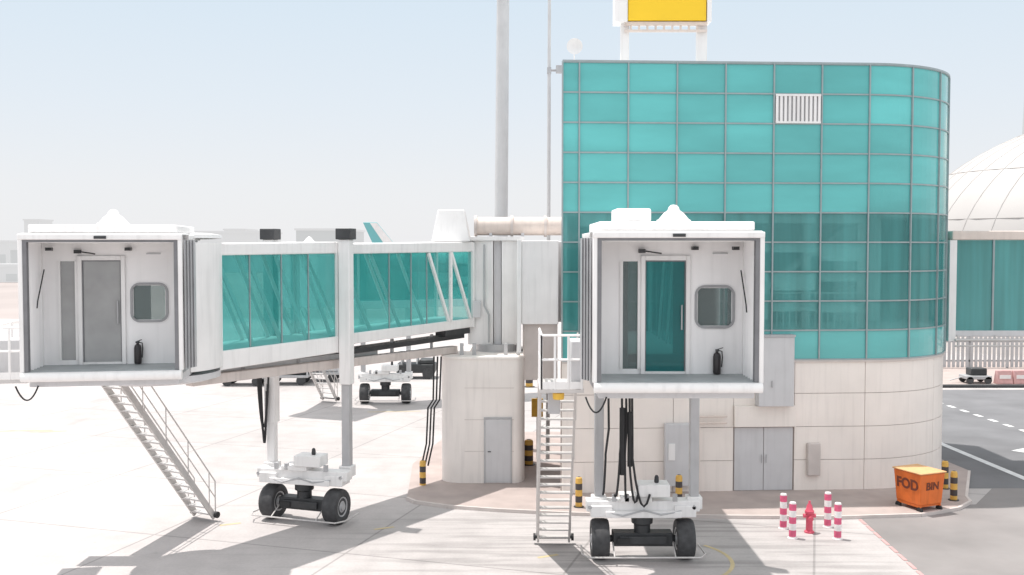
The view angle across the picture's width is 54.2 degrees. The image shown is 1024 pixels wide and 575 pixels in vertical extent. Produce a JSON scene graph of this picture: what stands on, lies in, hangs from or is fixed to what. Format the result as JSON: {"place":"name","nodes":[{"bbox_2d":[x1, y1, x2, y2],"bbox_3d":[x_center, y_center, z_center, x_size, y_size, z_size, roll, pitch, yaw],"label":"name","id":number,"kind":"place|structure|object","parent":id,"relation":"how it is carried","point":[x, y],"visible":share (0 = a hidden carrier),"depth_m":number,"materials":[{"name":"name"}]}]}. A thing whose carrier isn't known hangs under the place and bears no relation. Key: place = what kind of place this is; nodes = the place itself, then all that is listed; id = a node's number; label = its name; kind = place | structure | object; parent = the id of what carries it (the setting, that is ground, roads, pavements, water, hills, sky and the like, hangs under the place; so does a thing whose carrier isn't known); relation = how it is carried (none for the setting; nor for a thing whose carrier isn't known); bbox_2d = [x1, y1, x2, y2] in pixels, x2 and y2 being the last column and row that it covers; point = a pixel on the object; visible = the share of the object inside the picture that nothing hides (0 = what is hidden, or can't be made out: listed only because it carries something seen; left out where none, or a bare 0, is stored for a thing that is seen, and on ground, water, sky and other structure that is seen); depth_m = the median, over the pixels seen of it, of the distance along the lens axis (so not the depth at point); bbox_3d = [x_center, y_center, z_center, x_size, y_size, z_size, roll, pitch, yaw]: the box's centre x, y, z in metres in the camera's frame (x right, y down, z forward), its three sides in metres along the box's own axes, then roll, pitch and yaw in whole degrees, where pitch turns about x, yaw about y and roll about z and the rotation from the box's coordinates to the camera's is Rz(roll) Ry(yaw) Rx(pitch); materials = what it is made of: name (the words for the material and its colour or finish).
{"place":"outdoors","nodes":[
{"label":"outdoors","id":0,"kind":"place"},
{"bbox_2d":[23,219,53,232],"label":"tower block","id":1,"kind":"structure","parent":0,"point":[27,222],"depth_m":419.33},
{"bbox_2d":[0,253,467,318],"bbox_3d":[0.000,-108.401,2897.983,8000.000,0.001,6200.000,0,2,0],"label":"ground","id":2,"kind":"structure","parent":0,"point":[9,306],"depth_m":159.96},
{"bbox_2d":[0,240,16,263],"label":"hangar","id":3,"kind":"structure","parent":2,"relation":"on","point":[5,255],"depth_m":339.77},
{"bbox_2d":[0,263,17,281],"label":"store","id":4,"kind":"structure","parent":2,"relation":"on","point":[8,272],"depth_m":215.02,"materials":[{"name":"white"}]},
{"bbox_2d":[8,248,17,262],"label":"hangar","id":5,"kind":"structure","parent":2,"relation":"on","point":[14,255],"depth_m":299.83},
{"bbox_2d":[194,231,282,272],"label":"hangar","id":6,"kind":"structure","parent":2,"relation":"on","point":[229,264],"depth_m":299.71,"materials":[{"name":"white metal"}]},
{"bbox_2d":[294,228,364,272],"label":"hangar","id":7,"kind":"structure","parent":2,"relation":"on","point":[319,234],"depth_m":279.67,"materials":[{"name":"white metal"}]},
{"bbox_2d":[363,222,467,284],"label":"parked aircraft","id":8,"kind":"object","parent":2,"relation":"on","point":[376,232],"visible":0.41,"depth_m":198.61,"materials":[{"name":"white paint"}]},
{"bbox_2d":[0,209,474,524],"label":"jet bridge","id":9,"kind":"structure","parent":0,"point":[84,300],"depth_m":24.54,"materials":[{"name":"white paint"}]},
{"bbox_2d":[57,261,78,360],"bbox_3d":[-9.749,0.512,21.988,0.420,2.180,0.100,0,2,-9],"label":"side window","id":10,"kind":"structure","parent":9,"relation":"in","point":[67,290],"depth_m":21.97,"materials":[{"name":"grey glass"}]},
{"bbox_2d":[134,339,142,363],"bbox_3d":[-8.255,1.414,22.116,0.200,0.547,0.158,0,2,0],"label":"fire extinguisher","id":11,"kind":"object","parent":9,"relation":"on","point":[138,352],"visible":1,"depth_m":22.06,"materials":[{"name":"metal"}]},
{"bbox_2d":[130,283,168,321],"bbox_3d":[-8.057,0.332,22.229,0.810,0.880,0.060,0,2,-9],"label":"cab window","id":12,"kind":"structure","parent":9,"relation":"in","point":[131,290],"depth_m":22.20,"materials":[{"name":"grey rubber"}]},
{"bbox_2d":[223,229,257,230],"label":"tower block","id":13,"kind":"structure","parent":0,"point":[240,229],"depth_m":419.38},
{"bbox_2d":[278,237,467,402],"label":"jet bridge","id":14,"kind":"structure","parent":0,"point":[323,266],"depth_m":47.83,"materials":[{"name":"white paint"}]},
{"bbox_2d":[0,319,1023,574],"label":"apron","id":15,"kind":"object","parent":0,"point":[86,487],"depth_m":28.22,"materials":[{"name":"concrete"}]},
{"bbox_2d":[222,378,263,385],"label":"baggage cart","id":16,"kind":"object","parent":15,"relation":"on","point":[254,382],"visible":0.09,"depth_m":54.10,"materials":[{"name":"grey metal"}]},
{"bbox_2d":[279,372,309,384],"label":"baggage cart","id":17,"kind":"object","parent":15,"relation":"on","point":[302,378],"visible":0.29,"depth_m":54.42,"materials":[{"name":"grey metal"}]},
{"bbox_2d":[310,368,338,381],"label":"baggage cart","id":18,"kind":"object","parent":15,"relation":"on","point":[336,371],"visible":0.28,"depth_m":55.75,"materials":[{"name":"grey metal"}]},
{"bbox_2d":[21,411,734,574],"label":"apron marking","id":19,"kind":"object","parent":15,"relation":"on","point":[732,564],"visible":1,"depth_m":24.76,"materials":[{"name":"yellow paint"}]},
{"bbox_2d":[397,349,436,378],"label":"tow tractor","id":20,"kind":"object","parent":15,"relation":"on","point":[424,366],"visible":0.59,"depth_m":56.93,"materials":[{"name":"metal"}]},
{"bbox_2d":[406,470,971,519],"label":"kerb","id":21,"kind":"structure","parent":15,"relation":"on","point":[705,516],"depth_m":28.00,"materials":[{"name":"concrete"}]},
{"bbox_2d":[560,60,950,492],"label":"glass building","id":22,"kind":"structure","parent":15,"relation":"on","point":[830,180],"depth_m":30.26,"materials":[{"name":"glass"}]},
{"bbox_2d":[567,38,582,59],"bbox_3d":[1.900,-7.135,30.452,0.490,0.865,0.215,0,2,0],"label":"satellite dish","id":23,"kind":"object","parent":22,"relation":"on","point":[574,46],"visible":0.97,"depth_m":30.39,"materials":[{"name":"white paint"}]},
{"bbox_2d":[613,0,711,60],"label":"roof sign","id":24,"kind":"object","parent":22,"relation":"on","point":[663,13],"visible":0.98,"depth_m":31.14,"materials":[{"name":"yellow paint"}]},
{"bbox_2d":[734,427,762,489],"bbox_3d":[7.214,5.226,30.482,0.891,1.920,0.108,0,2,0],"label":"door leaf","id":25,"kind":"structure","parent":22,"relation":"in","point":[748,441],"depth_m":30.48,"materials":[{"name":"grey metal"}]},
{"bbox_2d":[763,427,792,489],"bbox_3d":[8.124,5.225,30.507,0.890,1.920,0.108,0,2,-3],"label":"door leaf","id":26,"kind":"structure","parent":22,"relation":"in","point":[778,441],"depth_m":30.53,"materials":[{"name":"grey metal"}]},
{"bbox_2d":[778,493,787,529],"bbox_3d":[7.244,5.963,26.693,0.260,0.950,0.256,0,2,0],"label":"striped post","id":27,"kind":"object","parent":15,"relation":"on","point":[783,511],"visible":1,"depth_m":26.62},
{"bbox_2d":[787,501,797,539],"bbox_3d":[7.242,5.998,25.810,0.260,0.950,0.256,0,2,0],"label":"striped post","id":28,"kind":"object","parent":15,"relation":"on","point":[792,520],"visible":1,"depth_m":25.73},
{"bbox_2d":[803,501,815,533],"bbox_3d":[7.827,6.034,26.294,0.320,0.840,0.308,0,2,0],"label":"fire hydrant","id":29,"kind":"object","parent":15,"relation":"on","point":[809,515],"visible":1,"depth_m":26.25,"materials":[{"name":"red metal"}]},
{"bbox_2d":[823,492,832,527],"bbox_3d":[8.479,5.957,26.846,0.260,0.950,0.256,0,2,0],"label":"striped post","id":30,"kind":"object","parent":15,"relation":"on","point":[827,507],"visible":1,"depth_m":26.77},
{"bbox_2d":[832,502,842,539],"bbox_3d":[8.387,6.001,25.739,0.260,0.950,0.256,0,2,0],"label":"striped post","id":31,"kind":"object","parent":15,"relation":"on","point":[837,519],"visible":1,"depth_m":25.67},
{"bbox_2d":[859,519,923,574],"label":"red edge line","id":32,"kind":"object","parent":15,"relation":"on","point":[892,548],"visible":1,"depth_m":24.86,"materials":[{"name":"paint"}]},
{"bbox_2d":[943,384,1023,387],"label":"kerb","id":33,"kind":"structure","parent":15,"relation":"on","point":[983,385],"depth_m":53.45,"materials":[{"name":"concrete"}]},
{"bbox_2d":[946,134,1023,356],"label":"domed terminal","id":34,"kind":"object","parent":15,"relation":"on","point":[986,190],"visible":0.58,"depth_m":72.68,"materials":[{"name":"metal"}]},
{"bbox_2d":[0,0,1023,242],"label":"sky","id":35,"kind":"structure","parent":0,"point":[203,115],"materials":[{"name":"blue"}]},
{"bbox_2d":[525,380,534,387],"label":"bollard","id":36,"kind":"object","parent":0,"point":[528,383],"visible":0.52,"depth_m":53.66,"materials":[{"name":"metal"}]},
{"bbox_2d":[533,205,764,558],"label":"jet bridge","id":37,"kind":"structure","parent":0,"point":[609,355],"depth_m":20.25,"materials":[{"name":"white paint"}]},
{"bbox_2d":[619,261,640,368],"bbox_3d":[2.390,0.561,20.259,0.420,2.180,0.100,0,2,0],"label":"side window","id":38,"kind":"structure","parent":37,"relation":"in","point":[621,262],"depth_m":20.21,"materials":[{"name":"grey glass"}]},
{"bbox_2d":[695,285,734,328],"bbox_3d":[4.100,0.392,20.234,0.810,0.880,0.065,0,2,0],"label":"cab window","id":39,"kind":"structure","parent":37,"relation":"in","point":[703,286],"depth_m":20.20,"materials":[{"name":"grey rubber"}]},
{"bbox_2d":[713,347,722,373],"bbox_3d":[4.150,1.472,20.155,0.200,0.547,0.158,0,2,0],"label":"fire extinguisher","id":40,"kind":"object","parent":37,"relation":"on","point":[717,363],"visible":1,"depth_m":20.10,"materials":[{"name":"metal"}]},
{"bbox_2d":[407,432,968,514],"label":"pavement","id":41,"kind":"structure","parent":0,"point":[436,488],"depth_m":29.90,"materials":[{"name":"grey concrete"}]},
{"bbox_2d":[420,460,425,485],"bbox_3d":[-2.787,5.821,31.232,0.300,0.870,0.296,0,2,0],"label":"bollard","id":42,"kind":"object","parent":41,"relation":"on","point":[422,472],"visible":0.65,"depth_m":31.15,"materials":[{"name":"metal"}]},
{"bbox_2d":[441,341,524,482],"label":"support column","id":43,"kind":"structure","parent":41,"relation":"on","point":[483,413],"depth_m":31.41,"materials":[{"name":"concrete"}]},
{"bbox_2d":[484,417,511,482],"bbox_3d":[-0.441,5.109,31.412,0.881,2.080,0.135,0,2,0],"label":"steel door","id":44,"kind":"structure","parent":43,"relation":"in","point":[497,430],"depth_m":31.40,"materials":[{"name":"grey metal"}]},
{"bbox_2d":[468,236,560,379],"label":"bridge rotunda","id":45,"kind":"structure","parent":43,"relation":"on","point":[517,281],"depth_m":32.20,"materials":[{"name":"white paint"}]},
{"bbox_2d":[474,216,560,236],"bbox_3d":[0.280,-2.018,32.946,3.040,0.700,0.700,0,2,0],"label":"ventilation duct","id":46,"kind":"object","parent":45,"relation":"on","point":[545,226],"visible":0.93,"depth_m":32.68,"materials":[{"name":"metal"}]},
{"bbox_2d":[494,0,508,235],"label":"light mast","id":47,"kind":"object","parent":41,"relation":"on","point":[502,117],"visible":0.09,"depth_m":36.59,"materials":[{"name":"metal"}]},
{"bbox_2d":[525,439,534,465],"bbox_3d":[0.574,5.614,34.157,0.450,0.870,0.443,0,2,0],"label":"bollard","id":48,"kind":"object","parent":41,"relation":"on","point":[528,452],"visible":0.87,"depth_m":34.03,"materials":[{"name":"metal"}]},
{"bbox_2d":[532,397,542,459],"bbox_3d":[0.881,4.914,34.894,0.400,2.210,0.080,0,2,0],"label":"hazard board","id":49,"kind":"object","parent":41,"relation":"on","point":[534,407],"visible":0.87,"depth_m":34.83,"materials":[{"name":"yellow metal"}]},
{"bbox_2d":[546,0,561,458],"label":"antenna pole","id":50,"kind":"object","parent":41,"relation":"on","point":[558,70],"visible":0.59,"depth_m":34.26,"materials":[{"name":"metal"}]},
{"bbox_2d":[574,476,583,507],"bbox_3d":[1.910,5.838,28.571,0.300,0.870,0.295,0,2,0],"label":"bollard","id":51,"kind":"object","parent":41,"relation":"on","point":[578,491],"visible":1,"depth_m":28.49,"materials":[{"name":"metal"}]},
{"bbox_2d":[675,474,681,496],"bbox_3d":[4.813,5.827,28.838,0.300,0.870,0.295,0,2,0],"label":"bollard","id":52,"kind":"object","parent":41,"relation":"on","point":[678,485],"visible":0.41,"depth_m":28.75,"materials":[{"name":"metal"}]},
{"bbox_2d":[892,464,946,512],"bbox_3d":[11.607,5.761,28.605,0.960,1.180,1.185,-1,2,-23],"label":"waste bin","id":53,"kind":"object","parent":41,"relation":"on","point":[918,486],"visible":1,"depth_m":28.22,"materials":[{"name":"metal"}]},
{"bbox_2d":[942,460,949,489],"bbox_3d":[13.318,5.750,30.754,0.300,0.870,0.295,0,2,0],"label":"bollard","id":54,"kind":"object","parent":41,"relation":"on","point":[945,465],"visible":0.74,"depth_m":30.67,"materials":[{"name":"metal"}]},
{"bbox_2d":[948,470,958,500],"bbox_3d":[12.965,5.807,29.341,0.300,0.870,0.296,0,2,0],"label":"bollard","id":55,"kind":"object","parent":41,"relation":"on","point":[953,483],"visible":1,"depth_m":29.26,"materials":[{"name":"metal"}]},
{"bbox_2d":[863,488,1023,574],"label":"service road","id":56,"kind":"structure","parent":0,"point":[984,535],"depth_m":25.86,"materials":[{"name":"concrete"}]},
{"bbox_2d":[941,390,1023,487],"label":"road","id":57,"kind":"structure","parent":0,"point":[986,439],"depth_m":40.33,"materials":[{"name":"grey asphalt"}]},
{"bbox_2d":[942,406,1023,479],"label":"road marking","id":58,"kind":"object","parent":57,"relation":"on","point":[987,462],"visible":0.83,"depth_m":36.03,"materials":[{"name":"paint"}]},
{"bbox_2d":[946,231,1023,347],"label":"glazed walkway","id":59,"kind":"structure","parent":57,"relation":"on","point":[985,283],"depth_m":33.10,"materials":[{"name":"teal glass"}]},
{"bbox_2d":[943,362,1023,383],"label":"pavement","id":60,"kind":"structure","parent":0,"point":[950,373],"depth_m":60.99,"materials":[{"name":"beige concrete"}]},
{"bbox_2d":[950,367,991,383],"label":"equipment cart","id":61,"kind":"object","parent":60,"relation":"on","point":[972,374],"visible":0.98,"depth_m":55.06,"materials":[{"name":"grey metal"}]},
{"bbox_2d":[943,337,1023,367],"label":"paling fence","id":62,"kind":"object","parent":60,"relation":"on","point":[968,360],"visible":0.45,"depth_m":62.22,"materials":[{"name":"grey metal"}]},
{"bbox_2d":[993,370,1012,383],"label":"barrier block","id":63,"kind":"object","parent":60,"relation":"on","point":[1002,376],"depth_m":54.91,"materials":[{"name":"red paint"}]},
{"bbox_2d":[1012,370,1023,383],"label":"barrier block","id":64,"kind":"object","parent":60,"relation":"on","point":[1018,376],"depth_m":54.92,"materials":[{"name":"red paint"}]},
{"bbox_2d":[1022,107,1023,133],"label":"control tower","id":65,"kind":"structure","parent":0,"point":[1023,122],"depth_m":149.56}
]}

